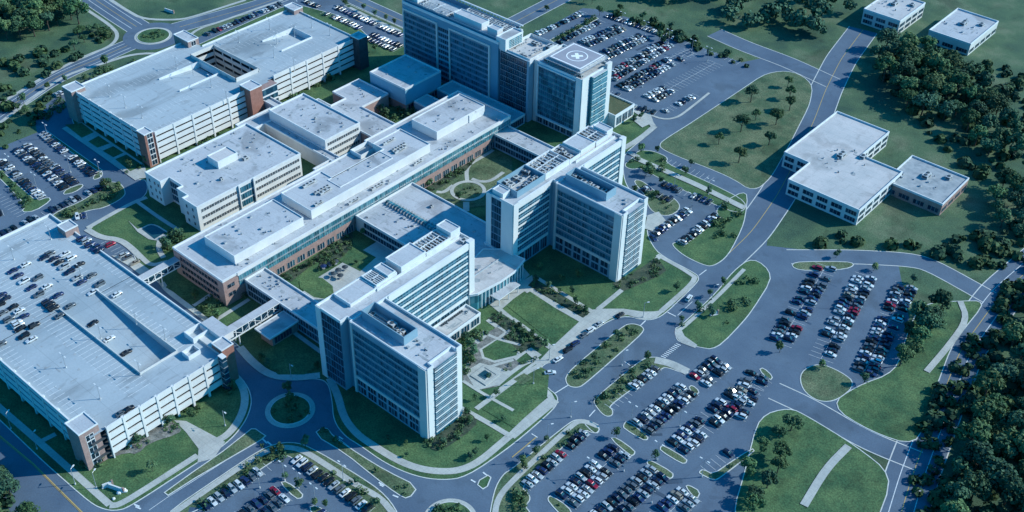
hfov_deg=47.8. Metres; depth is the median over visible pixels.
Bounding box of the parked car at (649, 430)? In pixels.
[642,426,654,434]
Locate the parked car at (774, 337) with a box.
[769,334,780,340]
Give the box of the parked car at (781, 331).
[773,328,784,333]
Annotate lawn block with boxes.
[0,378,250,509]
[1,172,49,211]
[51,134,101,171]
[53,182,124,219]
[64,185,81,193]
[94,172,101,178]
[165,429,263,493]
[180,443,395,511]
[282,482,301,497]
[311,506,320,511]
[317,429,414,496]
[346,5,402,32]
[478,476,489,487]
[491,422,597,511]
[549,496,569,511]
[551,17,597,41]
[566,324,642,386]
[586,424,597,431]
[595,357,674,415]
[612,438,633,454]
[624,422,646,438]
[626,151,744,210]
[635,180,678,214]
[648,461,671,477]
[660,71,811,187]
[661,446,685,462]
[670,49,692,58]
[673,193,746,265]
[676,261,769,347]
[687,486,698,496]
[690,386,697,393]
[700,451,748,478]
[761,369,771,378]
[793,262,852,269]
[801,365,851,400]
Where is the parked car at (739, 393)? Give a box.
[735,391,744,395]
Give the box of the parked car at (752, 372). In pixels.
[745,369,756,375]
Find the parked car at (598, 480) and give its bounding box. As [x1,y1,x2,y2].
[590,475,602,484]
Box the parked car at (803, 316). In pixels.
[796,313,807,319]
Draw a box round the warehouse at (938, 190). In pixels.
[890,155,968,215]
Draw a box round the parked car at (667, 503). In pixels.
[660,498,673,507]
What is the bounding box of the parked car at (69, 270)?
[63,267,75,274]
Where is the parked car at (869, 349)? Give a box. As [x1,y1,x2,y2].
[862,346,873,352]
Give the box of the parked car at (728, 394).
[723,391,733,398]
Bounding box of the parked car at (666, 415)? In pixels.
[660,411,671,419]
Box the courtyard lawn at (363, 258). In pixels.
[339,245,375,270]
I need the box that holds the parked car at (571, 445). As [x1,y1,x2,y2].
[566,441,575,449]
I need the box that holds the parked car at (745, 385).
[737,381,749,388]
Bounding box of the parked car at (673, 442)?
[667,438,678,446]
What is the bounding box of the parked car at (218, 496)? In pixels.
[213,491,224,501]
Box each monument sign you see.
[102,480,113,488]
[107,483,124,492]
[164,8,173,13]
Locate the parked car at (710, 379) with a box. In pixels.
[704,375,715,383]
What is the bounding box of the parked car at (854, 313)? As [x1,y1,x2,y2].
[847,310,858,315]
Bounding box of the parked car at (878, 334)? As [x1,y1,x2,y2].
[870,331,881,336]
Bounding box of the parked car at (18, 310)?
[13,307,24,314]
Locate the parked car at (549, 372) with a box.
[544,370,555,374]
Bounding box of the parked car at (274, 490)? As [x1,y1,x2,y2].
[269,486,280,494]
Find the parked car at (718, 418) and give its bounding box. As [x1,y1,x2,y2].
[712,414,724,423]
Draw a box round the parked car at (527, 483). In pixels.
[521,479,533,487]
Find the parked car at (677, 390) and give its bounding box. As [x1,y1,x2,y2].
[671,386,682,393]
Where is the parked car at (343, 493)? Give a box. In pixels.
[339,488,350,497]
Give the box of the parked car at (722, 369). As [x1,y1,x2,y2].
[716,365,727,372]
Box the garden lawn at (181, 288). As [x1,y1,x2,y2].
[166,278,208,303]
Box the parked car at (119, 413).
[115,409,124,416]
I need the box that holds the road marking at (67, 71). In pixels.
[1,44,130,115]
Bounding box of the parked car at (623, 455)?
[618,450,630,459]
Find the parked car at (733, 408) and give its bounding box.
[726,405,737,412]
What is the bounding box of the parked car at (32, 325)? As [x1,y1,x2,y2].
[27,321,40,328]
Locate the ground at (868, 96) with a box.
[0,0,1023,511]
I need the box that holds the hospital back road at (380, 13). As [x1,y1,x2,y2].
[347,0,402,26]
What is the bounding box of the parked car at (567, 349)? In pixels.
[562,346,572,352]
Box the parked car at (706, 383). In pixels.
[700,379,711,386]
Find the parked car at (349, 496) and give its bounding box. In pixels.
[344,491,356,501]
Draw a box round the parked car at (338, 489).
[333,484,345,493]
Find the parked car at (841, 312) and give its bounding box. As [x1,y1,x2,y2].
[833,309,844,315]
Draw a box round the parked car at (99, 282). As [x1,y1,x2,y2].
[93,279,105,286]
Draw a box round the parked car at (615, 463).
[609,459,620,467]
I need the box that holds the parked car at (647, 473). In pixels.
[640,468,651,477]
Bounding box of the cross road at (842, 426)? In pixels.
[769,384,895,458]
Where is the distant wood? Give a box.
[721,0,857,33]
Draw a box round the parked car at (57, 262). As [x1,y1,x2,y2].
[53,259,64,265]
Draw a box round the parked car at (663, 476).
[656,471,668,481]
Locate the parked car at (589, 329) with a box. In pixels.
[585,326,595,332]
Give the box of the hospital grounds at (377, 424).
[73,6,697,478]
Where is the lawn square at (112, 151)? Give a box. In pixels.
[103,146,122,156]
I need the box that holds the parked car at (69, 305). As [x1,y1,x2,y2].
[64,302,76,308]
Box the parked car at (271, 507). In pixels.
[267,503,277,511]
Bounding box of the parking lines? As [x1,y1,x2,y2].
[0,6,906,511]
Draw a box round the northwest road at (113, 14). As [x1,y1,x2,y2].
[82,0,147,30]
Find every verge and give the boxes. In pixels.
[736,410,887,511]
[837,301,980,440]
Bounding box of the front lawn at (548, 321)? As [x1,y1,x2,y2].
[508,292,576,341]
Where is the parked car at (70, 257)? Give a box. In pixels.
[65,254,76,260]
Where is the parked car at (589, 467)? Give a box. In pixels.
[584,464,596,473]
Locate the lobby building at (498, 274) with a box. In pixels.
[468,248,524,309]
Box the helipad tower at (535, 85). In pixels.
[500,33,611,136]
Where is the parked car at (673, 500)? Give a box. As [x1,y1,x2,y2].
[666,495,678,504]
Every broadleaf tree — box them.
[0,0,9,18]
[0,19,10,39]
[0,470,13,482]
[0,477,19,495]
[1,4,17,18]
[9,0,17,5]
[9,19,24,39]
[10,15,23,34]
[12,6,29,28]
[14,500,40,511]
[19,0,44,11]
[21,15,43,36]
[24,8,41,29]
[39,11,54,30]
[41,4,55,21]
[42,0,56,3]
[51,10,65,25]
[52,0,63,11]
[60,0,77,19]
[63,0,89,23]
[68,39,76,49]
[73,27,81,34]
[77,25,85,33]
[78,34,87,42]
[85,25,92,32]
[93,23,100,28]
[94,29,102,35]
[714,132,724,144]
[732,113,750,131]
[734,147,747,162]
[739,456,756,475]
[743,492,766,511]
[744,84,759,101]
[747,484,764,499]
[751,108,761,119]
[755,436,770,451]
[761,469,778,487]
[764,131,777,144]
[770,107,783,124]
[770,456,789,473]
[771,425,787,436]
[773,439,792,457]
[782,414,804,430]
[784,76,793,86]
[785,85,795,94]
[785,96,795,110]
[869,44,889,56]
[874,53,899,82]
[876,27,901,44]
[879,51,893,72]
[886,40,901,55]
[888,74,904,88]
[892,61,916,75]
[895,53,914,75]
[895,343,915,366]
[896,31,919,45]
[896,41,918,56]
[897,87,917,106]
[900,76,918,100]
[904,320,918,337]
[909,50,923,65]
[909,340,925,357]
[910,299,927,319]
[910,325,932,344]
[911,76,926,92]
[911,90,938,114]
[914,313,922,322]
[916,67,929,79]
[916,312,946,331]
[919,35,937,50]
[919,305,946,322]
[920,75,942,91]
[922,51,943,68]
[924,72,949,84]
[925,45,945,66]
[928,57,950,72]
[928,90,943,101]
[928,287,952,309]
[937,64,959,81]
[938,100,959,120]
[940,82,956,100]
[940,498,969,511]
[943,49,959,56]
[943,54,968,67]
[944,481,970,502]
[949,72,972,95]
[950,99,967,117]
[952,456,974,479]
[953,417,992,443]
[954,66,971,86]
[957,470,994,499]
[959,439,994,473]
[960,86,977,101]
[960,108,980,131]
[964,60,985,80]
[966,101,990,114]
[968,124,989,146]
[969,99,987,110]
[971,84,982,98]
[971,395,1008,422]
[972,367,1005,397]
[975,70,994,87]
[975,87,1001,103]
[979,456,1017,489]
[980,137,1002,155]
[981,113,999,129]
[984,94,1012,114]
[985,184,1008,200]
[988,393,1007,409]
[989,420,1013,441]
[990,199,1004,209]
[990,432,1017,458]
[991,127,1010,144]
[991,362,1018,381]
[992,208,1011,227]
[994,166,1014,185]
[998,409,1023,431]
[999,107,1020,127]
[999,469,1023,505]
[1003,188,1023,211]
[1003,319,1023,345]
[1003,427,1023,459]
[1004,357,1023,372]
[1005,171,1023,190]
[1006,131,1023,158]
[1007,119,1022,132]
[1010,340,1023,359]
[1012,223,1023,234]
[1013,207,1023,222]
[1014,370,1023,388]
[1014,459,1023,479]
[1015,182,1023,190]
[1016,396,1023,411]
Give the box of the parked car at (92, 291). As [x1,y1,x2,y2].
[87,288,97,295]
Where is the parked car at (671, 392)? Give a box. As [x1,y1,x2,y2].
[667,389,678,397]
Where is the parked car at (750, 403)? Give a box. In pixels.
[745,400,754,406]
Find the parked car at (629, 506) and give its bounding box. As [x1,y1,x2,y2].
[622,502,634,511]
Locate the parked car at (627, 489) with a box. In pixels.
[620,485,632,493]
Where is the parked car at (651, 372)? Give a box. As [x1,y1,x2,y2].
[645,368,656,375]
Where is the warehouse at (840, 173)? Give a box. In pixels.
[782,111,902,224]
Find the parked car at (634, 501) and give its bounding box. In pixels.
[626,496,638,506]
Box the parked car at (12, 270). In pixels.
[7,267,18,273]
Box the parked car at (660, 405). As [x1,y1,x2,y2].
[654,401,665,408]
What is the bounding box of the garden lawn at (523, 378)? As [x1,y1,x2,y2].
[514,373,532,384]
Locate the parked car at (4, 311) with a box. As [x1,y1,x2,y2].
[0,309,8,315]
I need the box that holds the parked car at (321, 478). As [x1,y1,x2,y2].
[317,472,329,482]
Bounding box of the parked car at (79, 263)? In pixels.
[74,261,85,267]
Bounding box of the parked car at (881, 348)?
[876,345,888,352]
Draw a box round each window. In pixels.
[85,432,101,464]
[147,131,157,164]
[170,181,178,189]
[180,257,217,285]
[181,264,218,291]
[182,270,219,298]
[238,259,268,284]
[240,182,252,192]
[241,188,253,199]
[242,195,254,206]
[247,284,317,334]
[248,290,318,341]
[268,243,296,268]
[274,328,291,343]
[277,266,284,274]
[287,259,294,268]
[296,227,323,251]
[297,253,304,262]
[307,248,314,256]
[317,242,324,250]
[321,312,339,329]
[322,319,340,336]
[323,327,341,344]
[323,334,342,351]
[324,212,349,235]
[324,341,342,358]
[325,349,343,366]
[326,356,344,373]
[326,363,344,380]
[327,236,334,244]
[327,370,345,387]
[337,230,343,239]
[346,225,353,233]
[350,197,374,220]
[353,330,417,375]
[353,336,417,382]
[354,344,417,389]
[354,350,418,396]
[355,357,418,403]
[356,364,418,409]
[356,370,419,416]
[357,379,365,387]
[358,385,366,395]
[364,223,402,247]
[365,230,397,250]
[368,386,375,394]
[368,392,376,402]
[375,183,399,202]
[378,393,386,402]
[378,399,386,409]
[388,400,396,409]
[389,407,397,416]
[392,251,467,302]
[397,258,468,306]
[399,407,407,417]
[399,414,407,423]
[400,169,422,188]
[403,264,468,309]
[404,12,435,28]
[404,17,435,33]
[405,23,435,39]
[405,28,435,44]
[405,34,435,49]
[405,39,435,55]
[406,45,435,60]
[406,50,435,65]
[408,91,436,109]
[408,271,468,313]
[409,414,418,424]
[410,421,418,431]
[414,277,468,316]
[419,284,468,319]
[423,156,445,177]
[424,290,468,322]
[435,173,440,180]
[438,27,447,33]
[438,32,447,38]
[438,38,447,44]
[438,43,448,50]
[438,49,448,55]
[439,54,448,61]
[439,60,448,66]
[439,65,448,71]
[443,168,448,176]
[446,143,467,164]
[450,32,487,51]
[450,37,487,56]
[450,43,487,62]
[450,48,487,67]
[451,54,487,73]
[451,60,487,78]
[451,65,487,84]
[451,70,487,89]
[451,76,487,95]
[451,331,459,339]
[461,324,469,333]
[467,154,472,162]
[468,131,488,151]
[471,317,478,327]
[475,150,480,157]
[483,145,488,152]
[489,119,509,139]
[491,204,500,214]
[491,211,500,221]
[491,218,500,228]
[491,225,500,235]
[491,232,500,242]
[491,239,500,247]
[492,197,500,207]
[495,137,536,158]
[495,143,530,162]
[500,52,526,66]
[500,57,526,72]
[500,63,526,78]
[500,69,525,83]
[500,74,525,88]
[500,80,525,94]
[500,85,525,100]
[500,91,525,105]
[500,96,525,111]
[511,117,523,127]
[518,196,548,219]
[518,202,548,225]
[518,208,548,231]
[518,214,548,238]
[518,221,547,244]
[518,227,547,250]
[519,189,549,212]
[525,246,531,259]
[532,241,538,254]
[537,105,572,123]
[537,110,572,128]
[538,78,574,96]
[538,83,574,101]
[538,88,573,107]
[538,94,573,112]
[538,99,573,118]
[539,66,575,85]
[539,72,574,90]
[540,236,546,249]
[555,243,562,250]
[556,216,611,247]
[556,222,610,254]
[556,229,610,260]
[556,236,562,244]
[557,197,612,228]
[557,203,612,235]
[557,210,611,241]
[558,190,613,221]
[564,241,571,248]
[564,247,570,255]
[573,246,580,253]
[573,252,579,260]
[582,251,589,257]
[582,257,588,264]
[588,147,620,169]
[591,255,598,262]
[591,262,597,269]
[594,154,619,172]
[599,160,619,174]
[600,260,607,267]
[600,266,607,274]
[605,166,618,177]
[616,115,621,124]
[622,111,627,120]
[628,107,633,117]
[783,162,792,168]
[785,156,793,162]
[787,189,797,197]
[789,183,799,190]
[797,161,805,166]
[801,195,811,203]
[802,189,812,196]
[815,202,825,209]
[817,195,827,203]
[829,208,840,215]
[831,202,841,209]
[844,214,854,221]
[845,208,856,215]
[863,19,871,24]
[864,13,873,19]
[875,23,883,28]
[876,17,885,23]
[888,22,897,27]
[898,193,909,200]
[913,199,923,206]
[927,205,938,212]
[942,42,952,47]
[956,46,966,52]
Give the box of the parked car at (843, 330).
[836,327,848,334]
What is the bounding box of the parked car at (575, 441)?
[568,436,580,445]
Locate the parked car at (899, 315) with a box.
[893,313,904,318]
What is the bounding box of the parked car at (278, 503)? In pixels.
[272,498,283,507]
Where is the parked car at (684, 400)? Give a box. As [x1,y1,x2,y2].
[677,396,688,404]
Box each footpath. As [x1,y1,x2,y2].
[0,53,153,122]
[0,404,111,506]
[1,4,118,101]
[38,432,56,443]
[62,128,136,179]
[84,228,142,258]
[86,196,147,227]
[109,0,245,19]
[109,454,198,507]
[136,201,177,228]
[139,256,166,265]
[140,224,166,231]
[156,241,165,257]
[160,282,207,320]
[171,445,395,511]
[191,0,282,33]
[192,294,210,305]
[216,376,248,441]
[218,298,249,319]
[236,346,319,379]
[293,332,319,353]
[326,378,512,473]
[349,7,401,30]
[436,184,451,192]
[462,380,513,410]
[462,406,510,436]
[463,202,468,210]
[465,149,494,179]
[471,172,503,182]
[474,363,542,409]
[482,331,520,345]
[486,319,538,359]
[488,301,528,330]
[488,359,513,367]
[492,419,598,511]
[496,327,516,339]
[496,358,537,385]
[499,359,541,387]
[509,332,540,356]
[510,398,549,433]
[510,400,558,438]
[514,318,552,348]
[514,349,529,359]
[535,290,585,322]
[538,277,592,312]
[596,256,659,310]
[625,126,656,148]
[628,151,639,156]
[632,158,745,208]
[634,109,655,125]
[636,93,709,118]
[654,357,689,373]
[656,254,695,276]
[659,276,697,311]
[675,268,744,330]
[800,444,851,506]
[924,301,967,372]
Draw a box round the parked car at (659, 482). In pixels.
[651,476,663,485]
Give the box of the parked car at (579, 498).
[571,493,584,502]
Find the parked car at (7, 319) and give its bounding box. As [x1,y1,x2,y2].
[2,315,14,322]
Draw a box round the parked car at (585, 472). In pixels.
[579,468,591,477]
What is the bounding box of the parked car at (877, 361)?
[870,358,882,364]
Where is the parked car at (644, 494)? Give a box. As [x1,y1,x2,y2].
[637,489,649,498]
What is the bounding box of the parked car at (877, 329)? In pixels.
[872,327,883,332]
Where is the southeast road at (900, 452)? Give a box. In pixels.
[881,250,1023,511]
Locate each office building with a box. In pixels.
[145,123,302,230]
[268,93,360,156]
[861,0,925,32]
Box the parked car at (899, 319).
[891,317,903,322]
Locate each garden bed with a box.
[106,422,180,459]
[426,411,476,449]
[488,312,543,348]
[504,333,530,352]
[528,280,589,316]
[613,258,665,290]
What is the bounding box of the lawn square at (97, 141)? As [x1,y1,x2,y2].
[88,136,108,147]
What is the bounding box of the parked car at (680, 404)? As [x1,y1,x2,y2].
[673,400,684,407]
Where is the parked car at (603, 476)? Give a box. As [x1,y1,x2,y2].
[595,471,608,480]
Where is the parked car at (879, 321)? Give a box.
[875,319,886,325]
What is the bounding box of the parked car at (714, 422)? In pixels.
[708,418,720,427]
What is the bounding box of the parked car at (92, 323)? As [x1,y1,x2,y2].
[87,319,98,326]
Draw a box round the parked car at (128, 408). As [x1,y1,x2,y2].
[123,404,134,413]
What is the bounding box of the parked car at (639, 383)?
[633,379,643,386]
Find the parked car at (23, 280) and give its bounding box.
[18,276,29,284]
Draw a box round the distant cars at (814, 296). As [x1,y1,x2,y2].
[0,0,917,311]
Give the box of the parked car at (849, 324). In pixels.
[841,321,852,326]
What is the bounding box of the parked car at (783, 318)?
[780,316,791,322]
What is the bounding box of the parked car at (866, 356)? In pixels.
[858,353,870,360]
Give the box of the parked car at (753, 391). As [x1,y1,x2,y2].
[747,387,758,394]
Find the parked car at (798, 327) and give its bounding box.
[791,325,802,330]
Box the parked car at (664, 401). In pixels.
[658,397,669,404]
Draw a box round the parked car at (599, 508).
[595,505,606,511]
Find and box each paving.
[63,122,145,178]
[112,255,148,274]
[131,223,166,240]
[303,242,392,301]
[463,327,519,389]
[466,363,509,388]
[471,333,486,343]
[479,339,519,362]
[631,112,652,126]
[645,212,665,230]
[676,327,696,347]
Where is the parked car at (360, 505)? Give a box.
[355,500,366,509]
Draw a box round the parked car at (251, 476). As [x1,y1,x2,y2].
[247,471,256,480]
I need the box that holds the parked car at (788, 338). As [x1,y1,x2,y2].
[783,335,794,342]
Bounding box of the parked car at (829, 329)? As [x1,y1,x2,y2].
[823,326,834,333]
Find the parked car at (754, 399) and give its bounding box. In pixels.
[747,395,758,402]
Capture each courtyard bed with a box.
[281,251,323,280]
[317,232,352,268]
[426,158,475,190]
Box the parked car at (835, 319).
[828,316,839,322]
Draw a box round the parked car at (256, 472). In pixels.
[252,466,263,476]
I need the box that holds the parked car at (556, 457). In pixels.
[550,452,562,462]
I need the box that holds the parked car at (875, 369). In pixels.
[867,366,879,372]
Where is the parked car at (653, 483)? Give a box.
[646,480,658,489]
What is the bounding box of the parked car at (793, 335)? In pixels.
[786,332,796,338]
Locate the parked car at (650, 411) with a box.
[645,407,656,415]
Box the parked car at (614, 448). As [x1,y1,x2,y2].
[607,443,619,452]
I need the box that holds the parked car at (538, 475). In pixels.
[531,470,543,479]
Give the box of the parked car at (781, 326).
[776,324,786,329]
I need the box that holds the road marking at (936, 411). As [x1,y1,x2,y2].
[888,263,1023,511]
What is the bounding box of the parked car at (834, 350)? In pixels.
[826,347,837,353]
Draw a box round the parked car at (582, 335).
[578,332,588,338]
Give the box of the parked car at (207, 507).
[200,501,210,510]
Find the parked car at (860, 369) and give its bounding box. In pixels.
[852,366,864,372]
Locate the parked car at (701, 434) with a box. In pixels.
[695,430,707,438]
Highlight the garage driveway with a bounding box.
[174,420,224,461]
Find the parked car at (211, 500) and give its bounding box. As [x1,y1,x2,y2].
[207,496,217,505]
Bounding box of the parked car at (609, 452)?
[602,447,614,455]
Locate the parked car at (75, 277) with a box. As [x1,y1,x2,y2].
[71,274,82,280]
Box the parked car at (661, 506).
[655,501,668,511]
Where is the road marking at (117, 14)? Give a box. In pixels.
[89,0,141,28]
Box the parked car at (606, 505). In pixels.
[600,500,612,510]
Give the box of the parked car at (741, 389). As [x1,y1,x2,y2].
[735,386,747,392]
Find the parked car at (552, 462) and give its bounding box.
[546,458,557,466]
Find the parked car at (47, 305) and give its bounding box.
[43,301,55,308]
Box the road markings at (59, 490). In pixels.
[0,270,705,511]
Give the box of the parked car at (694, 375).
[689,372,700,379]
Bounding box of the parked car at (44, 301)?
[41,298,52,305]
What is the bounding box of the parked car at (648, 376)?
[641,372,652,379]
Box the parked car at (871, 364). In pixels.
[869,362,880,368]
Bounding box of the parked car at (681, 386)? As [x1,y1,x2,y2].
[675,382,686,390]
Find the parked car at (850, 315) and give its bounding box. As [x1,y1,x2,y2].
[844,312,855,319]
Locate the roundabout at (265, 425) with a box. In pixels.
[253,384,327,436]
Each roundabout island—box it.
[137,28,169,42]
[270,395,310,424]
[430,501,470,511]
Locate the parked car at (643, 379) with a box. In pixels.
[637,375,647,382]
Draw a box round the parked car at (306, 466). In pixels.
[301,461,312,471]
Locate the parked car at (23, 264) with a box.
[20,261,31,267]
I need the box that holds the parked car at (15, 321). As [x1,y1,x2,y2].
[10,319,22,326]
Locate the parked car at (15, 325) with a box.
[12,321,24,328]
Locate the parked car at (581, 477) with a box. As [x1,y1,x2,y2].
[574,472,586,481]
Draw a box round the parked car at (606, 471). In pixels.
[600,467,612,475]
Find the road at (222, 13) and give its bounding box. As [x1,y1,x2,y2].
[173,0,285,30]
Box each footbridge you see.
[138,256,180,285]
[227,299,280,343]
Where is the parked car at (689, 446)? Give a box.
[682,441,693,449]
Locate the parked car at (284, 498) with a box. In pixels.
[278,493,289,502]
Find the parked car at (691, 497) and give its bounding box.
[687,494,699,503]
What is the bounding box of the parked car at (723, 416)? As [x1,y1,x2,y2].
[718,412,729,420]
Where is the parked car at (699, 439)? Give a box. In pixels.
[691,434,703,442]
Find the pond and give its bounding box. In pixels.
[142,223,164,238]
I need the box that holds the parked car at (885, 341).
[880,339,891,344]
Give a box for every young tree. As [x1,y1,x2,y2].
[13,102,21,111]
[17,92,25,102]
[21,104,28,112]
[39,110,45,118]
[78,460,84,467]
[99,178,106,186]
[100,55,107,64]
[113,181,120,187]
[124,158,131,166]
[131,432,141,444]
[146,460,157,470]
[158,236,166,245]
[163,239,171,250]
[167,414,174,422]
[173,227,183,235]
[186,408,192,415]
[190,288,198,296]
[202,307,210,315]
[207,303,215,309]
[212,309,219,316]
[227,379,235,389]
[258,352,265,359]
[263,357,269,366]
[269,446,276,453]
[275,442,284,451]
[282,380,291,390]
[285,391,293,400]
[293,477,303,487]
[300,434,309,445]
[310,497,317,504]
[321,498,327,506]
[353,476,359,483]
[369,497,379,504]
[376,104,383,112]
[381,107,389,115]
[425,178,432,184]
[455,191,461,197]
[461,331,471,339]
[464,337,474,346]
[469,343,477,355]
[469,355,476,363]
[472,447,478,455]
[518,454,525,461]
[521,461,527,469]
[532,444,539,452]
[540,338,548,347]
[573,295,579,303]
[596,5,604,15]
[601,340,608,345]
[611,426,620,436]
[613,329,619,336]
[637,143,645,151]
[639,11,646,18]
[642,165,651,172]
[644,350,651,358]
[647,167,653,175]
[651,449,659,459]
[655,30,662,37]
[660,35,666,41]
[666,21,673,29]
[673,281,680,288]
[681,165,688,172]
[694,300,702,308]
[706,186,711,192]
[710,307,716,314]
[721,276,726,285]
[775,340,783,352]
[819,359,826,366]
[833,249,841,255]
[860,372,869,383]
[872,262,878,269]
[910,273,917,281]
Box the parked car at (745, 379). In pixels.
[739,377,751,383]
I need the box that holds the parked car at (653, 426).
[647,422,658,430]
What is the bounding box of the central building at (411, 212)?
[355,182,494,255]
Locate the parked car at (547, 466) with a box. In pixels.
[540,461,552,470]
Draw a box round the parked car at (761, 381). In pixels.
[756,377,767,385]
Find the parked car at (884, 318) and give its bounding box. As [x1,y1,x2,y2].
[877,316,888,321]
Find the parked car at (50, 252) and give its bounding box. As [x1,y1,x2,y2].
[44,250,55,254]
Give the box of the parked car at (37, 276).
[32,273,43,280]
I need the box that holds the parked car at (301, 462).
[296,457,307,467]
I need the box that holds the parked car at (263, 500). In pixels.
[257,495,268,504]
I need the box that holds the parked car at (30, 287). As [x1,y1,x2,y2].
[25,284,36,290]
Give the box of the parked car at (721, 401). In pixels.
[715,397,726,405]
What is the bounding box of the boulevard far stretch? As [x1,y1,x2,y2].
[727,26,876,263]
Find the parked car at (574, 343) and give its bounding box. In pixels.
[570,340,580,346]
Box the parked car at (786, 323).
[778,320,790,326]
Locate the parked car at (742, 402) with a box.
[734,398,745,405]
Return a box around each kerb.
[0,169,50,211]
[0,379,251,510]
[28,41,133,103]
[45,130,102,172]
[53,183,124,220]
[72,5,698,479]
[80,0,148,31]
[164,428,265,495]
[170,442,396,511]
[172,0,286,30]
[281,481,302,498]
[316,427,415,498]
[345,4,401,27]
[347,0,402,27]
[477,475,490,488]
[490,419,599,511]
[504,0,569,26]
[547,495,570,511]
[565,324,643,387]
[594,357,687,416]
[610,437,634,455]
[623,421,647,439]
[625,150,745,211]
[634,180,679,215]
[647,460,672,478]
[660,71,811,188]
[660,446,686,463]
[672,193,747,265]
[675,260,770,348]
[686,485,699,497]
[699,448,754,479]
[708,29,840,86]
[735,409,888,511]
[742,26,876,263]
[768,383,922,469]
[786,249,995,301]
[792,261,853,270]
[800,364,852,401]
[836,301,981,441]
[885,248,1023,505]
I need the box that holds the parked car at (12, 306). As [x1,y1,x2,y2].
[7,303,18,310]
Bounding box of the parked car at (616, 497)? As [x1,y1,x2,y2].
[611,493,622,502]
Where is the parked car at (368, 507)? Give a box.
[361,502,373,511]
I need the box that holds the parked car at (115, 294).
[111,290,122,297]
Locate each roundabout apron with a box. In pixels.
[134,27,171,44]
[265,392,314,427]
[425,499,475,511]
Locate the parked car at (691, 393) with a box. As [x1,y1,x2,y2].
[686,389,697,397]
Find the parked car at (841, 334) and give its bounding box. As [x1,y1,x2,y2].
[835,332,846,337]
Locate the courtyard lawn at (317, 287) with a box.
[299,276,333,298]
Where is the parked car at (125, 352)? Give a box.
[120,349,132,356]
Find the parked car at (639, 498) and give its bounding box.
[632,493,644,502]
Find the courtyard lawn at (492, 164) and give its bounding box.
[425,148,511,208]
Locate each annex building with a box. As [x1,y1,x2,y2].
[433,304,480,340]
[607,93,634,127]
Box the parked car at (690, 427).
[684,423,696,431]
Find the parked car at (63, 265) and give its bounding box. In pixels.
[58,262,69,269]
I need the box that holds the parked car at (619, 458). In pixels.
[613,455,625,462]
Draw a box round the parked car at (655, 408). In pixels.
[649,404,660,411]
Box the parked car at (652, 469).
[645,464,657,473]
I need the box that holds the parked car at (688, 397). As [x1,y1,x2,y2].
[682,393,693,401]
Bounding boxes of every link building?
[235,97,339,170]
[244,267,318,343]
[316,78,394,143]
[414,80,524,128]
[494,125,553,163]
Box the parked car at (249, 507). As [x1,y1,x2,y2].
[244,503,255,511]
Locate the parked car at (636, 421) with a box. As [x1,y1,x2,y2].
[631,417,642,426]
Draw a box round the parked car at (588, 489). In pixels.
[581,484,593,493]
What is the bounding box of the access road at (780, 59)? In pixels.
[708,30,839,86]
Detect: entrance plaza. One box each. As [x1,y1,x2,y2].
[494,267,528,308]
[506,275,539,297]
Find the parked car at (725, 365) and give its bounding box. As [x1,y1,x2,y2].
[720,362,731,369]
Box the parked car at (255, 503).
[250,498,261,508]
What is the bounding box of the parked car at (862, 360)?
[856,358,867,363]
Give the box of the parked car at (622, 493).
[616,489,628,498]
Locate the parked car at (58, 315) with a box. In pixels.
[54,312,64,318]
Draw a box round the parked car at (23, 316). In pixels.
[17,313,29,319]
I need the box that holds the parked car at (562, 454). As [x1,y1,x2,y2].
[555,449,566,457]
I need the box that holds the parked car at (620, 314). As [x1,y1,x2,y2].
[615,311,624,317]
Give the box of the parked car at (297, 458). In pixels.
[291,454,302,463]
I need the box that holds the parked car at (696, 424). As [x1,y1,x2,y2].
[689,419,700,427]
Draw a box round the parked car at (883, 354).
[874,350,886,356]
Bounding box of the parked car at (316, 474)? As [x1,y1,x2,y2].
[311,469,323,479]
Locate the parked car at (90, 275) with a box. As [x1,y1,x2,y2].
[86,272,97,278]
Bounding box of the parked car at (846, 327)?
[838,324,849,330]
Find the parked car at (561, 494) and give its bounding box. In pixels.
[554,489,567,498]
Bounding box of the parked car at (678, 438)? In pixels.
[671,434,683,442]
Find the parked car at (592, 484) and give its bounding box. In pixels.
[585,479,598,488]
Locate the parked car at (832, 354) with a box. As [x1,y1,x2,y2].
[825,351,836,357]
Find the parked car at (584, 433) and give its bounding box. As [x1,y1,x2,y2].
[578,429,589,436]
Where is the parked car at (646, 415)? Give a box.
[641,411,652,419]
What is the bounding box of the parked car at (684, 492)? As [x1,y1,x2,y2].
[676,486,688,495]
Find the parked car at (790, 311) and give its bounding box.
[785,308,795,315]
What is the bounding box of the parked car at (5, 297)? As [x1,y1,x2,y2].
[0,295,11,300]
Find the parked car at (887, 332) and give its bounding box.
[883,330,895,337]
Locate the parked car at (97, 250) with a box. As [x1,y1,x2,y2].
[93,247,104,253]
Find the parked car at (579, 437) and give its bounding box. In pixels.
[573,433,584,441]
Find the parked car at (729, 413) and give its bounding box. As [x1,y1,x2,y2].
[722,409,733,416]
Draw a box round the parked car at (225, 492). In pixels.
[220,488,230,497]
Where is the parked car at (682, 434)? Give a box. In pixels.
[676,430,687,438]
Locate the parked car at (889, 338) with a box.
[882,335,893,341]
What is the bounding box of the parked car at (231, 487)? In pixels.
[226,483,237,492]
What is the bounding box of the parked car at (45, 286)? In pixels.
[41,283,52,289]
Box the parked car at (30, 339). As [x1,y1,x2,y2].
[25,335,37,343]
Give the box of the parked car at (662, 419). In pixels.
[656,415,667,422]
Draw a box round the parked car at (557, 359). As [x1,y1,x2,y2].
[552,355,562,362]
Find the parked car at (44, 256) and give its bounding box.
[39,254,49,260]
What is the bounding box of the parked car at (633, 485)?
[626,480,638,489]
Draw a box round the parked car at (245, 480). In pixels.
[239,476,250,484]
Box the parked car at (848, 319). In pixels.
[843,317,853,322]
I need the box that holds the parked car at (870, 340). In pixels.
[865,337,876,344]
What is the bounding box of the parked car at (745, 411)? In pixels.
[738,408,749,414]

